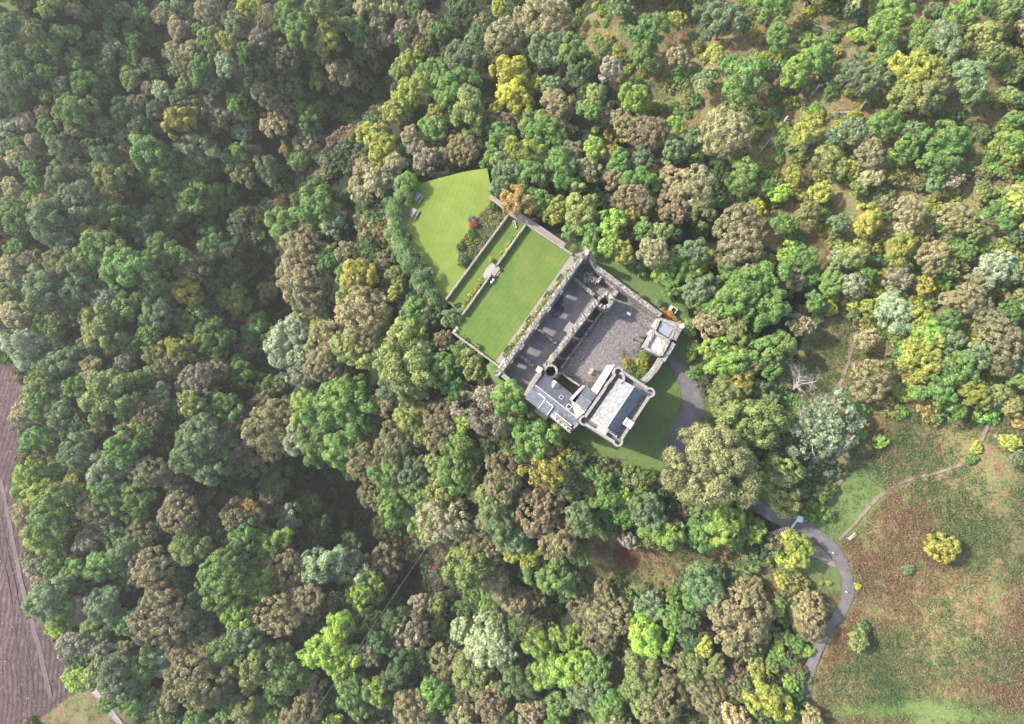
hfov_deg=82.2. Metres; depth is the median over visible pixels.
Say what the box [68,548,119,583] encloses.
lobed tree
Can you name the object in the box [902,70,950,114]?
broadleaf tree
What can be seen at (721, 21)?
lobed tree
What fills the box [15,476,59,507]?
broadleaf tree
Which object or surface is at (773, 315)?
broadleaf tree
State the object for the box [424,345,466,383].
broadleaf tree
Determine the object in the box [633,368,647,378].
bush
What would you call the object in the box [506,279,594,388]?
hall floor
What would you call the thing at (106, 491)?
broadleaf tree
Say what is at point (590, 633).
domed tree
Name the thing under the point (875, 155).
domed tree
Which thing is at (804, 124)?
lobed tree
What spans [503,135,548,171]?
lobed tree
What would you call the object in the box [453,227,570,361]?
lawn
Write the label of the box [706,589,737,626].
domed tree
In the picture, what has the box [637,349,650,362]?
bush
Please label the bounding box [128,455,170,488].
domed tree
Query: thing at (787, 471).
lobed tree
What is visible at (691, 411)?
road
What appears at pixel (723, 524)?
broadleaf tree
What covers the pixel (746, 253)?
domed tree
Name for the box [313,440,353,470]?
broadleaf tree
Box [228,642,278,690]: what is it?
broadleaf tree
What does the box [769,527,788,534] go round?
timber steps
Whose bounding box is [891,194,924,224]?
domed tree
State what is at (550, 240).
terrace wall
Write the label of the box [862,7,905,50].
broadleaf tree
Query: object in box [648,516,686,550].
broadleaf tree
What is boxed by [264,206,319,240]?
broadleaf tree
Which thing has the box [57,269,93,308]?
broadleaf tree
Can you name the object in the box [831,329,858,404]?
footpath
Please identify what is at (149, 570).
domed tree
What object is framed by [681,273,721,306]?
broadleaf tree
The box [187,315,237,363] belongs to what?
broadleaf tree
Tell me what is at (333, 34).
lobed tree
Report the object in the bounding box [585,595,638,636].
domed tree
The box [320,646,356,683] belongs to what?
lobed tree
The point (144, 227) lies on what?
broadleaf tree
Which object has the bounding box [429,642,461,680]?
domed tree
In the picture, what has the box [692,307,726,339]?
domed tree
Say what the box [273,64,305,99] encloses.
broadleaf tree
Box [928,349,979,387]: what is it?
broadleaf tree
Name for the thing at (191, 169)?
lobed tree
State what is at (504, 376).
window wall
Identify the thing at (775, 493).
broadleaf tree
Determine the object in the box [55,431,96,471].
broadleaf tree
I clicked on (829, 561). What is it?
lay by
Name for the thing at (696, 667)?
lobed tree
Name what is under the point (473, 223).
bush
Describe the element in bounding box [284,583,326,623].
domed tree
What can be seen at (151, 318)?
broadleaf tree
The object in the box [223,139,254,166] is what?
broadleaf tree
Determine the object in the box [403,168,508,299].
lawn
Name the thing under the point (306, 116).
broadleaf tree
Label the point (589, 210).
broadleaf tree
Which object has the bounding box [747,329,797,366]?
lobed tree
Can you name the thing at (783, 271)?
lobed tree
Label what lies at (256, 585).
broadleaf tree
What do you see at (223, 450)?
broadleaf tree
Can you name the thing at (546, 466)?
twiggy tree
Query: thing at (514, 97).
broadleaf tree
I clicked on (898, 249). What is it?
broadleaf tree
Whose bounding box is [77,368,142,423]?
broadleaf tree
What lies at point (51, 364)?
lobed tree
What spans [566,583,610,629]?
domed tree
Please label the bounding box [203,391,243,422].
broadleaf tree
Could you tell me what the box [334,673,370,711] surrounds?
broadleaf tree
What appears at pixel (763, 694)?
broadleaf tree
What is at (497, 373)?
corner block
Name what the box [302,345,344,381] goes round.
domed tree
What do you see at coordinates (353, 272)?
broadleaf tree
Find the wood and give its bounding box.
[0,0,1023,723]
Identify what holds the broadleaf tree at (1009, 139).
on the ground at (644, 444)
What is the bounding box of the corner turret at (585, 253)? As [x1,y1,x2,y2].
[582,248,589,264]
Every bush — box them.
[400,170,419,191]
[456,241,464,249]
[457,252,469,266]
[466,215,475,222]
[468,229,475,237]
[469,219,477,226]
[487,202,497,210]
[621,357,633,369]
[628,362,640,374]
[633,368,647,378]
[635,358,648,369]
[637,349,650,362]
[654,298,662,307]
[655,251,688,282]
[665,310,673,319]
[678,248,707,283]
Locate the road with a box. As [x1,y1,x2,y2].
[667,351,853,723]
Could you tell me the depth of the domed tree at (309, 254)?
151.40 m
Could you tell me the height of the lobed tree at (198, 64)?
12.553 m
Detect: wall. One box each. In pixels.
[446,214,508,300]
[452,331,498,366]
[462,273,491,315]
[496,224,526,266]
[500,249,584,372]
[500,370,524,395]
[509,213,525,223]
[518,354,533,367]
[527,224,572,255]
[538,329,555,344]
[543,299,598,370]
[559,312,602,369]
[560,372,579,386]
[573,277,594,297]
[587,251,596,272]
[594,265,661,319]
[594,272,616,290]
[596,276,602,284]
[612,290,618,298]
[639,357,662,383]
[660,342,675,362]
[671,325,681,340]
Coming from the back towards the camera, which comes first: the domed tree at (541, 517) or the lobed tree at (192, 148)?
the lobed tree at (192, 148)
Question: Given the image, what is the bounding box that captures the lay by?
[805,543,835,566]
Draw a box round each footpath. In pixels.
[554,431,626,460]
[807,451,849,524]
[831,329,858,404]
[839,407,1002,540]
[998,624,1019,673]
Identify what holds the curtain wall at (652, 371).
on the ground at (644, 444)
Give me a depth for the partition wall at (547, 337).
125.17 m
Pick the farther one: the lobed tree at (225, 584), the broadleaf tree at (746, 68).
the lobed tree at (225, 584)
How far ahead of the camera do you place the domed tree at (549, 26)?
145.52 m
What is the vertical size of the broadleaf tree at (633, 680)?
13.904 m
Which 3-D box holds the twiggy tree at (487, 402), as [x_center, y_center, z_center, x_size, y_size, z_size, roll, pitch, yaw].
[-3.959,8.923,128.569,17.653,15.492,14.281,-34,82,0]
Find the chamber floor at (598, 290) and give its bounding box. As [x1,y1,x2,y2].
[574,264,613,297]
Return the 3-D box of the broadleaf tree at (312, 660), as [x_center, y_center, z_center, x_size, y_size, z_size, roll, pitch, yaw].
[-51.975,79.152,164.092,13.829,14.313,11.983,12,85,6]
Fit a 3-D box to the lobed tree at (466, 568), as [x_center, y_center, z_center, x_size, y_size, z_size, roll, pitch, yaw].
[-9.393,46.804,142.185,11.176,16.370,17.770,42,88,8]
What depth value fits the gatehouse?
120.31 m
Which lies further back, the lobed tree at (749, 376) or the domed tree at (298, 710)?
the domed tree at (298, 710)
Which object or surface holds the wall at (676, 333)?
on the ground at (644, 444)
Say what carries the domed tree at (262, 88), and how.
on the ground at (644, 444)
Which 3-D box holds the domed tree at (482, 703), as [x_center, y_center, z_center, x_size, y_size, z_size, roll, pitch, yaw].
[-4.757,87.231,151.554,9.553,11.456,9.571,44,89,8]
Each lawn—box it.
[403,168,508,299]
[446,216,523,310]
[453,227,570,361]
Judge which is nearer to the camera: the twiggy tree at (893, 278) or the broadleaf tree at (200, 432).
the twiggy tree at (893, 278)
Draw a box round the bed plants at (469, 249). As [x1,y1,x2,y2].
[456,200,506,266]
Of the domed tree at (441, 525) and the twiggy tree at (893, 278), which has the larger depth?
the domed tree at (441, 525)
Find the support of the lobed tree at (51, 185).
on the ground at (644, 444)
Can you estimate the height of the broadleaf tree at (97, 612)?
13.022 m
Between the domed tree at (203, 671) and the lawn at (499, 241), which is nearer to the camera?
the lawn at (499, 241)
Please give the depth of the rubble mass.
125.05 m
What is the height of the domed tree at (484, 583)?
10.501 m
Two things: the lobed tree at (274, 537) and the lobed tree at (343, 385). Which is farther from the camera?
the lobed tree at (274, 537)
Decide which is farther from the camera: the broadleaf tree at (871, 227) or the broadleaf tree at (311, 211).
the broadleaf tree at (311, 211)
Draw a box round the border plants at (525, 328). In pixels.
[503,267,570,357]
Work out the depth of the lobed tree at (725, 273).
122.12 m
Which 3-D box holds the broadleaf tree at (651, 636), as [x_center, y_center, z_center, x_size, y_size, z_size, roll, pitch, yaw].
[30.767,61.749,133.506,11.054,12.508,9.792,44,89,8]
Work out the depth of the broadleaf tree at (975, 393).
110.53 m
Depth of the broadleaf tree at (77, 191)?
180.91 m
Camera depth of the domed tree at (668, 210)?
126.40 m
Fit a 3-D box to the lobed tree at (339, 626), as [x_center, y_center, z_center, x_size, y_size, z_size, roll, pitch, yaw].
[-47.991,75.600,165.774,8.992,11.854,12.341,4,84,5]
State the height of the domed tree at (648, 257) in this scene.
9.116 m
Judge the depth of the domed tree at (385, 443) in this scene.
141.40 m
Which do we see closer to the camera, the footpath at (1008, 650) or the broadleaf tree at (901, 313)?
the footpath at (1008, 650)
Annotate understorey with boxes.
[0,0,1023,723]
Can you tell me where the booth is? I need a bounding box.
[795,515,803,522]
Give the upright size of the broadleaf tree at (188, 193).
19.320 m
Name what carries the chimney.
on the hall floor at (538, 349)
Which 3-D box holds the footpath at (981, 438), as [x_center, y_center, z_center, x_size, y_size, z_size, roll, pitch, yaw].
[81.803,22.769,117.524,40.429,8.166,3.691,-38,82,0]
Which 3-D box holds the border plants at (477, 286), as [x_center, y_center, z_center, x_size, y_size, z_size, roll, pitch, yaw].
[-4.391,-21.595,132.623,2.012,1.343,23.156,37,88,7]
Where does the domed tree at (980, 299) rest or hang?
on the ground at (644, 444)
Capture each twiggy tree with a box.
[174,360,216,396]
[387,608,434,662]
[449,378,521,440]
[516,439,575,492]
[881,262,914,294]
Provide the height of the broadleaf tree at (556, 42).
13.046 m
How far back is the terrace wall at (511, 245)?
131.06 m
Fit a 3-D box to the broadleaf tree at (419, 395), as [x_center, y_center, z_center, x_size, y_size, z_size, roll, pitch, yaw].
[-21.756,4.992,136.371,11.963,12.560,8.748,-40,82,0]
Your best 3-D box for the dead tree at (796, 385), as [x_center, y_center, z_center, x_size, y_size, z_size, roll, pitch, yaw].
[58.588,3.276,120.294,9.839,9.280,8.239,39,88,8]
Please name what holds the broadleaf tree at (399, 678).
on the ground at (644, 444)
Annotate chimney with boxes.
[535,366,543,372]
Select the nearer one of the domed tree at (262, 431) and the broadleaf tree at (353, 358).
the broadleaf tree at (353, 358)
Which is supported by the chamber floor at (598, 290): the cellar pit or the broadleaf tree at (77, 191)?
the cellar pit
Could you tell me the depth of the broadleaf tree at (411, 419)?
138.09 m
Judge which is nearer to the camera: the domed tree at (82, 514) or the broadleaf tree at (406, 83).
the broadleaf tree at (406, 83)
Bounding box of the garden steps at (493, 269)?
[483,263,500,278]
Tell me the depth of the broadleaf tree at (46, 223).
176.26 m
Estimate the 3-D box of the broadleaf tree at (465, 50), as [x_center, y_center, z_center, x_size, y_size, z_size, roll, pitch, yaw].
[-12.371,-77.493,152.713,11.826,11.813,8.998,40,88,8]
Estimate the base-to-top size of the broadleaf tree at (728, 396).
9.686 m
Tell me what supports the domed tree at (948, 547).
on the ground at (644, 444)
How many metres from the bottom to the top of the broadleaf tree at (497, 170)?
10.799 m
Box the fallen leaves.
[667,349,854,717]
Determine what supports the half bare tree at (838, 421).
on the ground at (644, 444)
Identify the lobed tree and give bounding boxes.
[0,328,50,370]
[9,454,50,504]
[20,573,76,622]
[21,263,66,313]
[22,481,72,550]
[37,346,82,381]
[44,159,70,194]
[49,247,95,278]
[68,60,104,98]
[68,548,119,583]
[95,651,140,702]
[105,535,142,579]
[109,95,137,128]
[128,128,177,181]
[158,0,194,22]
[171,153,209,179]
[172,130,229,165]
[187,52,215,87]
[195,217,230,246]
[198,544,251,612]
[215,591,260,630]
[223,162,259,188]
[229,687,262,723]
[251,154,283,191]
[251,526,294,558]
[255,461,295,492]
[289,385,318,429]
[291,544,350,593]
[312,21,341,58]
[319,373,384,417]
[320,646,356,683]
[322,609,355,652]
[366,456,405,492]
[372,320,444,394]
[377,355,406,399]
[420,675,455,717]
[433,66,482,114]
[436,436,482,495]
[441,533,501,591]
[450,82,488,143]
[451,649,497,696]
[494,663,539,702]
[500,184,537,215]
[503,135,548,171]
[512,418,564,459]
[517,155,549,193]
[520,627,560,665]
[548,622,585,652]
[565,670,606,711]
[677,650,712,681]
[686,190,718,230]
[700,0,750,40]
[702,345,748,380]
[716,250,749,288]
[723,156,759,194]
[725,369,754,401]
[738,259,792,300]
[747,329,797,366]
[757,452,806,490]
[789,115,823,147]
[790,243,820,275]
[811,144,847,179]
[834,50,868,88]
[846,65,895,97]
[915,141,964,179]
[918,119,972,154]
[926,18,962,63]
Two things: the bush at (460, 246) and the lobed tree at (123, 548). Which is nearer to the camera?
the bush at (460, 246)
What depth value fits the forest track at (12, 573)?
164.94 m
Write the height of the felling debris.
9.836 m
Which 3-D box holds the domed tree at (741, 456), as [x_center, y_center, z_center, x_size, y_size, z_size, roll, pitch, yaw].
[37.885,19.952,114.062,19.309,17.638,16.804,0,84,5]
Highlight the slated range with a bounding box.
[525,373,588,432]
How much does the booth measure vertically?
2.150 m
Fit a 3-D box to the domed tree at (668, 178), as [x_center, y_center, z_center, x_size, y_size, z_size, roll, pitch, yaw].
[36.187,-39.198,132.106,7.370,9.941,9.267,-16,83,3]
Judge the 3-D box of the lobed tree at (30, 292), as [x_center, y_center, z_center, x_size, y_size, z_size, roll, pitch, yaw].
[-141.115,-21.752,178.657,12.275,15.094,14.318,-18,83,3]
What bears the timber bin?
on the ground at (644, 444)
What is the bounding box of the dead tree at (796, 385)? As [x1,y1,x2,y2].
[787,362,825,396]
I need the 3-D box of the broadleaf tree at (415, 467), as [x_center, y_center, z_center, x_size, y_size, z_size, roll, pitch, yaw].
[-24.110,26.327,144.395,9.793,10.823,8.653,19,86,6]
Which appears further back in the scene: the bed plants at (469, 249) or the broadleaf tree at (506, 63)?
the broadleaf tree at (506, 63)
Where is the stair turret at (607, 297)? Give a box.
[596,292,612,312]
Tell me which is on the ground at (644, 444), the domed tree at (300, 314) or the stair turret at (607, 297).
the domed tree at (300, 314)
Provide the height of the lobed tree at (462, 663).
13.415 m
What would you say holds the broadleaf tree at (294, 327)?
on the ground at (644, 444)
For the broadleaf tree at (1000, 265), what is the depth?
111.30 m
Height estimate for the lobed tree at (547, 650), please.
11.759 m
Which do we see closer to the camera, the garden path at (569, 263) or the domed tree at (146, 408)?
the garden path at (569, 263)
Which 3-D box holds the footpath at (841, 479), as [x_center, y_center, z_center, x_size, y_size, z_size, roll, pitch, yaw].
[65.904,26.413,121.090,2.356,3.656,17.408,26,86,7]
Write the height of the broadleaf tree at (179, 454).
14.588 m
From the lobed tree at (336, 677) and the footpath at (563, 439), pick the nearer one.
the footpath at (563, 439)
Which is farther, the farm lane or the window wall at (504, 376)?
the farm lane
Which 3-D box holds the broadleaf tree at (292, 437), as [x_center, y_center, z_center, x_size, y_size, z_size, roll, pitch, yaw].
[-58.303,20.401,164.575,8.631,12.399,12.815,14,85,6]
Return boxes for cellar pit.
[599,280,612,292]
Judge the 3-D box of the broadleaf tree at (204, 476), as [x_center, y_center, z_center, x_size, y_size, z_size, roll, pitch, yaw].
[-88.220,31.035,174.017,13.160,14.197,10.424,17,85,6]
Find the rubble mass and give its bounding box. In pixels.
[583,271,596,284]
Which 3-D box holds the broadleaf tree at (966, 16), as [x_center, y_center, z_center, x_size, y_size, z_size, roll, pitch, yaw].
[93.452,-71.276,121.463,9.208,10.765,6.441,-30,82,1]
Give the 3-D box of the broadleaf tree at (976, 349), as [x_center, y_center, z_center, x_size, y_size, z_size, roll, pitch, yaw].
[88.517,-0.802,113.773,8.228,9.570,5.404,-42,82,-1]
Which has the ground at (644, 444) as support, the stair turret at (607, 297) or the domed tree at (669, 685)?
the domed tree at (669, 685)
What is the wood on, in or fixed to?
on the ground at (644, 444)
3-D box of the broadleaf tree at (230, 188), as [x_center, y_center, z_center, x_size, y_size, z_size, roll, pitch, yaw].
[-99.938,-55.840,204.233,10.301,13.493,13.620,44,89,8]
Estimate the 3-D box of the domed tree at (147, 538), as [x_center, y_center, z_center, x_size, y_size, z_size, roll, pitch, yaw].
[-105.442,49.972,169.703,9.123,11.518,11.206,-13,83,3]
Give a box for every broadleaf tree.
[1,203,37,237]
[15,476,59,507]
[22,526,62,556]
[25,197,72,245]
[44,128,77,161]
[52,95,102,130]
[53,179,98,222]
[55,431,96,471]
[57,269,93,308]
[72,229,126,272]
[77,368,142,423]
[81,303,126,353]
[82,585,128,632]
[85,449,127,486]
[86,474,131,512]
[89,138,123,173]
[89,199,129,231]
[91,160,135,193]
[97,247,158,289]
[98,424,145,475]
[109,478,157,520]
[118,645,155,687]
[127,214,159,249]
[136,159,187,197]
[138,289,171,328]
[157,334,198,361]
[160,105,197,140]
[162,174,224,219]
[162,277,204,306]
[168,430,213,477]
[168,530,212,566]
[174,412,223,455]
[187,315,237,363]
[190,454,233,486]
[200,431,238,462]
[200,633,242,679]
[201,148,225,180]
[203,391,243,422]
[205,183,240,213]
[221,354,259,389]
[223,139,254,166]
[224,622,263,655]
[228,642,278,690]
[233,569,274,604]
[262,325,296,368]
[262,654,310,707]
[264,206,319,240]
[272,0,303,34]
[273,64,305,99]
[276,312,310,344]
[282,411,314,456]
[284,11,318,52]
[290,91,333,135]
[295,421,329,466]
[296,627,348,669]
[298,179,337,227]
[299,369,356,432]
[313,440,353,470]
[321,428,365,467]
[326,548,369,585]
[327,325,377,369]
[334,393,380,441]
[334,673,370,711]
[339,257,378,289]
[350,566,387,606]
[355,121,393,150]
[375,605,413,642]
[376,487,407,528]
[381,649,415,690]
[389,453,430,488]
[390,73,429,108]
[392,392,440,436]
[394,316,429,348]
[395,365,440,406]
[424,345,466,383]
[443,39,486,81]
[463,609,509,669]
[471,470,517,520]
[482,500,519,544]
[485,121,517,157]
[488,54,531,97]
[489,151,528,189]
[490,379,527,424]
[494,521,531,555]
[495,78,535,119]
[517,109,563,156]
[520,549,577,597]
[525,651,567,691]
[528,29,573,71]
[543,146,580,192]
[549,647,595,687]
[556,31,595,69]
[564,500,597,538]
[565,181,599,232]
[589,679,623,723]
[618,81,654,115]
[618,165,659,196]
[619,644,662,706]
[626,11,670,47]
[626,489,666,531]
[627,611,675,658]
[628,36,657,71]
[629,680,651,719]
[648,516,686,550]
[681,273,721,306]
[684,559,726,610]
[685,513,717,553]
[699,295,735,322]
[702,503,745,546]
[707,376,741,418]
[714,398,794,449]
[715,266,770,319]
[720,311,751,348]
[721,54,769,109]
[741,288,791,332]
[742,675,795,721]
[753,0,795,26]
[766,15,792,53]
[766,478,802,518]
[775,534,814,570]
[780,48,814,89]
[797,36,835,72]
[835,238,870,269]
[853,202,882,236]
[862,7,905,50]
[864,107,901,138]
[872,289,915,335]
[876,0,916,26]
[883,231,919,271]
[887,46,945,91]
[887,75,919,112]
[895,329,947,383]
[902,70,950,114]
[905,307,937,337]
[911,317,951,349]
[924,376,957,411]
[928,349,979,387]
[942,0,992,28]
[946,58,988,103]
[954,377,993,406]
[956,340,999,376]
[962,20,1002,55]
[971,249,1014,285]
[978,197,1023,230]
[987,130,1023,166]
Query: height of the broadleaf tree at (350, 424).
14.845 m
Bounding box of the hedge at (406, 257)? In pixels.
[382,174,441,305]
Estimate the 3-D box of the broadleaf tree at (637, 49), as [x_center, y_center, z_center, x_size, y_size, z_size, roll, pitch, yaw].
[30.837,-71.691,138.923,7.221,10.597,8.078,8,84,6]
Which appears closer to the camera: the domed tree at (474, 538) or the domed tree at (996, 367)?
the domed tree at (996, 367)
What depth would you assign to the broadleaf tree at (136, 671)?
155.82 m
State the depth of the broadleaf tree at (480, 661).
153.91 m
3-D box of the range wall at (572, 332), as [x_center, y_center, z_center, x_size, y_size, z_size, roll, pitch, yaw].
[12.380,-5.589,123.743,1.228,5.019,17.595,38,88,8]
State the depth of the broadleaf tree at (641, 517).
120.65 m
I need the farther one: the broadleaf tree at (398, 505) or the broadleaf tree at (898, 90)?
the broadleaf tree at (398, 505)
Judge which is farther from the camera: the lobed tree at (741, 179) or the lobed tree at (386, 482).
the lobed tree at (386, 482)
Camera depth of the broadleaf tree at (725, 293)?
117.66 m
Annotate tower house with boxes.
[570,365,654,446]
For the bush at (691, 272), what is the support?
on the ground at (644, 444)
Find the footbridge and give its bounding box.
[991,404,1003,413]
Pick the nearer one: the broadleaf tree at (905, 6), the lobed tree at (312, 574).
the broadleaf tree at (905, 6)
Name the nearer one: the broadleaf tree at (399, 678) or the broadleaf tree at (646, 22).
the broadleaf tree at (646, 22)
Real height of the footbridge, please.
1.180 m
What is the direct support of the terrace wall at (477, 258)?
on the ground at (644, 444)
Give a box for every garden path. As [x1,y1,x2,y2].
[489,195,565,246]
[495,250,582,363]
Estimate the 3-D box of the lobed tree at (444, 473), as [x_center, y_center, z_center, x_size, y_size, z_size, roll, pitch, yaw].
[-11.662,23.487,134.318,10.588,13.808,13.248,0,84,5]
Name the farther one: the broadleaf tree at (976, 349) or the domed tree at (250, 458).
the domed tree at (250, 458)
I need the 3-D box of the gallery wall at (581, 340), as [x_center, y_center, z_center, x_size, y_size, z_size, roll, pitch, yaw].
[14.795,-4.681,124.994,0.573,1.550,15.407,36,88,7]
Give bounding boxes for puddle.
[550,296,563,317]
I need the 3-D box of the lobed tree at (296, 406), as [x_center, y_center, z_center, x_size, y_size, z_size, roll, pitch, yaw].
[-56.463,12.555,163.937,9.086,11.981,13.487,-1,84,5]
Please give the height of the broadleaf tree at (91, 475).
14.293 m
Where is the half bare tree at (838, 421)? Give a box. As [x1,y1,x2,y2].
[781,387,866,461]
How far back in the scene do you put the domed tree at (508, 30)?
148.18 m
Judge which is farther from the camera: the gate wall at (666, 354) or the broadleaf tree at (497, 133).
the broadleaf tree at (497, 133)
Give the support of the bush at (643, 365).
on the courtyard
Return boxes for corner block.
[494,370,501,378]
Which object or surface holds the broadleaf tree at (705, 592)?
on the ground at (644, 444)
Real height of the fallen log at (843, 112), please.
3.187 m
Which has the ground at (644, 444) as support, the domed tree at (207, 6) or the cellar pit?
the domed tree at (207, 6)
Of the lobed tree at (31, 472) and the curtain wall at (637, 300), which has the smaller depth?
the curtain wall at (637, 300)
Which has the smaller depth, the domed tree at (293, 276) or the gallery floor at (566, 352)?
the gallery floor at (566, 352)
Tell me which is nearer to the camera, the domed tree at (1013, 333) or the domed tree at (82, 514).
the domed tree at (1013, 333)
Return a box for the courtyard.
[560,292,659,388]
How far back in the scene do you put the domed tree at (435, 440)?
137.79 m
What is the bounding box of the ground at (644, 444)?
[0,0,1023,723]
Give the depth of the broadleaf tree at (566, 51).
138.89 m
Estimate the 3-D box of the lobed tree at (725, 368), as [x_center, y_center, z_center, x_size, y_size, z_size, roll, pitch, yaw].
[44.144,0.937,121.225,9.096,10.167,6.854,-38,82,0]
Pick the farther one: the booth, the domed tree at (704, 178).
the domed tree at (704, 178)
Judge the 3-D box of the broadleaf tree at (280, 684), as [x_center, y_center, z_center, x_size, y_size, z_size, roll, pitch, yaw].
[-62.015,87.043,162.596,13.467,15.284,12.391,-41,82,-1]
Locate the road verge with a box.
[666,350,854,719]
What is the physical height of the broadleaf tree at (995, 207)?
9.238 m
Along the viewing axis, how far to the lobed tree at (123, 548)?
163.11 m
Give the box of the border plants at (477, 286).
[461,226,522,307]
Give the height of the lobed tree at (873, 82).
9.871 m
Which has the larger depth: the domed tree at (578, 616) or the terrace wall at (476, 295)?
the domed tree at (578, 616)
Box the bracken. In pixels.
[32,0,1023,723]
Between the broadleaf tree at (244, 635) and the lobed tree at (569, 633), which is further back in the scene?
the broadleaf tree at (244, 635)
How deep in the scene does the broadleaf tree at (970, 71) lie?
113.44 m
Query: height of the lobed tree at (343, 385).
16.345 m
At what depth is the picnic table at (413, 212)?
135.79 m
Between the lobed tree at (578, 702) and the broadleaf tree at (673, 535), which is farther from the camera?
the lobed tree at (578, 702)
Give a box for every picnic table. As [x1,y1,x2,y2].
[408,207,418,218]
[413,192,423,202]
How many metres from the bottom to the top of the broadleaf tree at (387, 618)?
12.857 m
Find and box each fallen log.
[757,134,773,152]
[808,109,855,115]
[809,21,830,31]
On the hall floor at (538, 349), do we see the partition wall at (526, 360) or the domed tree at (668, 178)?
the partition wall at (526, 360)
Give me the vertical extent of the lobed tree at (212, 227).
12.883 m
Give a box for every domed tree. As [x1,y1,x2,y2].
[71,491,114,529]
[125,520,159,555]
[126,588,196,648]
[127,545,174,589]
[128,396,168,429]
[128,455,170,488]
[156,493,200,533]
[160,651,230,711]
[162,634,198,666]
[173,51,194,79]
[193,0,222,25]
[235,445,271,477]
[240,398,294,450]
[247,592,304,638]
[250,74,280,109]
[254,3,284,36]
[256,422,296,463]
[264,547,305,591]
[266,37,299,74]
[266,93,298,124]
[275,255,327,307]
[278,692,323,723]
[279,224,321,260]
[281,230,329,267]
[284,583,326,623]
[290,286,325,319]
[291,122,325,159]
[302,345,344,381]
[304,315,349,366]
[334,284,393,338]
[345,437,387,483]
[357,316,387,352]
[357,480,392,510]
[358,541,403,586]
[373,419,413,465]
[392,688,434,723]
[415,491,472,543]
[422,397,462,433]
[423,414,455,452]
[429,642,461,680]
[446,133,479,167]
[458,524,492,555]
[474,683,507,723]
[476,557,509,595]
[483,449,522,504]
[484,15,524,56]
[515,477,565,538]
[520,0,573,38]
[538,515,576,563]
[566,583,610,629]
[582,618,619,656]
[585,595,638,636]
[610,184,655,216]
[625,115,668,151]
[635,236,668,267]
[637,668,688,723]
[655,190,689,224]
[657,165,688,200]
[659,421,761,509]
[671,163,714,210]
[687,677,729,716]
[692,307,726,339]
[697,104,755,156]
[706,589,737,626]
[707,581,776,647]
[711,202,760,252]
[713,226,765,274]
[714,623,756,657]
[735,573,767,608]
[746,608,774,645]
[792,588,826,625]
[794,607,825,643]
[849,358,892,402]
[853,137,884,169]
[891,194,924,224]
[913,240,950,274]
[923,532,961,563]
[935,201,976,232]
[948,281,986,313]
[971,310,1005,338]
[973,316,1023,364]
[987,351,1020,376]
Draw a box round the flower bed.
[458,201,505,267]
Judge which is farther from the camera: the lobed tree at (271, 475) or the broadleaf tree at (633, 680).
the lobed tree at (271, 475)
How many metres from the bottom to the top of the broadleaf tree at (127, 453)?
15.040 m
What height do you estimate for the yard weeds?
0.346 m
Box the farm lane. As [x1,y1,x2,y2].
[91,686,123,723]
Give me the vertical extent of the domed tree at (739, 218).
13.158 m
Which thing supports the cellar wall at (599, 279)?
on the chamber floor at (598, 290)
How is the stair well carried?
on the ground at (644, 444)
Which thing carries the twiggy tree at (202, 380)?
on the ground at (644, 444)
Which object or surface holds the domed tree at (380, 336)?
on the ground at (644, 444)
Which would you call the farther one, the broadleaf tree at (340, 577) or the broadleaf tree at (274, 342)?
the broadleaf tree at (340, 577)
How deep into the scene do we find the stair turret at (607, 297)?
121.86 m
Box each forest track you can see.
[0,479,52,698]
[0,511,34,698]
[0,542,20,698]
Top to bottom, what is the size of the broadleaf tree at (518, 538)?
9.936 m
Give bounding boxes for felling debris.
[0,372,62,717]
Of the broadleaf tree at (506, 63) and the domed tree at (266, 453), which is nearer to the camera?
the broadleaf tree at (506, 63)
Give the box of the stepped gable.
[524,372,542,395]
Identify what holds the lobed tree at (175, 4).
on the ground at (644, 444)
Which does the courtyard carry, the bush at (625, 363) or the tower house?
the bush at (625, 363)
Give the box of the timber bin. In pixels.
[668,305,677,313]
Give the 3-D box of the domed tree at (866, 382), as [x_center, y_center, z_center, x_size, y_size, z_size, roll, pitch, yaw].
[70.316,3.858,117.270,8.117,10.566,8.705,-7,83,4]
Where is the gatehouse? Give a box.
[640,318,680,356]
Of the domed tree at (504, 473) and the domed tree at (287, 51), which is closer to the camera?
the domed tree at (504, 473)
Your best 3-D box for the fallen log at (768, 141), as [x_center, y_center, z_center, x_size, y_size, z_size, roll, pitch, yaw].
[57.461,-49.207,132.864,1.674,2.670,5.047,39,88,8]
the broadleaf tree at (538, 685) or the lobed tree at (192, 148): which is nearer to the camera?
the broadleaf tree at (538, 685)
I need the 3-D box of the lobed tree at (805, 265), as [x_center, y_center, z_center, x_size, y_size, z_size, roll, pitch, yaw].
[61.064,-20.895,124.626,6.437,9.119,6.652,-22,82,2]
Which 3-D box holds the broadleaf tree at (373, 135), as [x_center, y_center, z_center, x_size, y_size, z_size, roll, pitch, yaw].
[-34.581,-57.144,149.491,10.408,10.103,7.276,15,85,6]
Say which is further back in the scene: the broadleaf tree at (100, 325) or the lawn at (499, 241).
the broadleaf tree at (100, 325)
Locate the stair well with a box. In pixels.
[544,364,557,378]
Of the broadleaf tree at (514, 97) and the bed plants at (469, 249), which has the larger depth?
the broadleaf tree at (514, 97)
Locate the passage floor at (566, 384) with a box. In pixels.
[553,371,581,393]
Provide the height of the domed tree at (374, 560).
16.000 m
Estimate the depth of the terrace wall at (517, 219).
132.74 m
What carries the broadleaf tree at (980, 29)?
on the ground at (644, 444)
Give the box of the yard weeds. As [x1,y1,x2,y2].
[564,293,649,388]
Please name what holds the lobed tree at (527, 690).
on the ground at (644, 444)
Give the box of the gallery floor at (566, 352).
[553,309,599,370]
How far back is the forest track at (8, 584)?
164.16 m

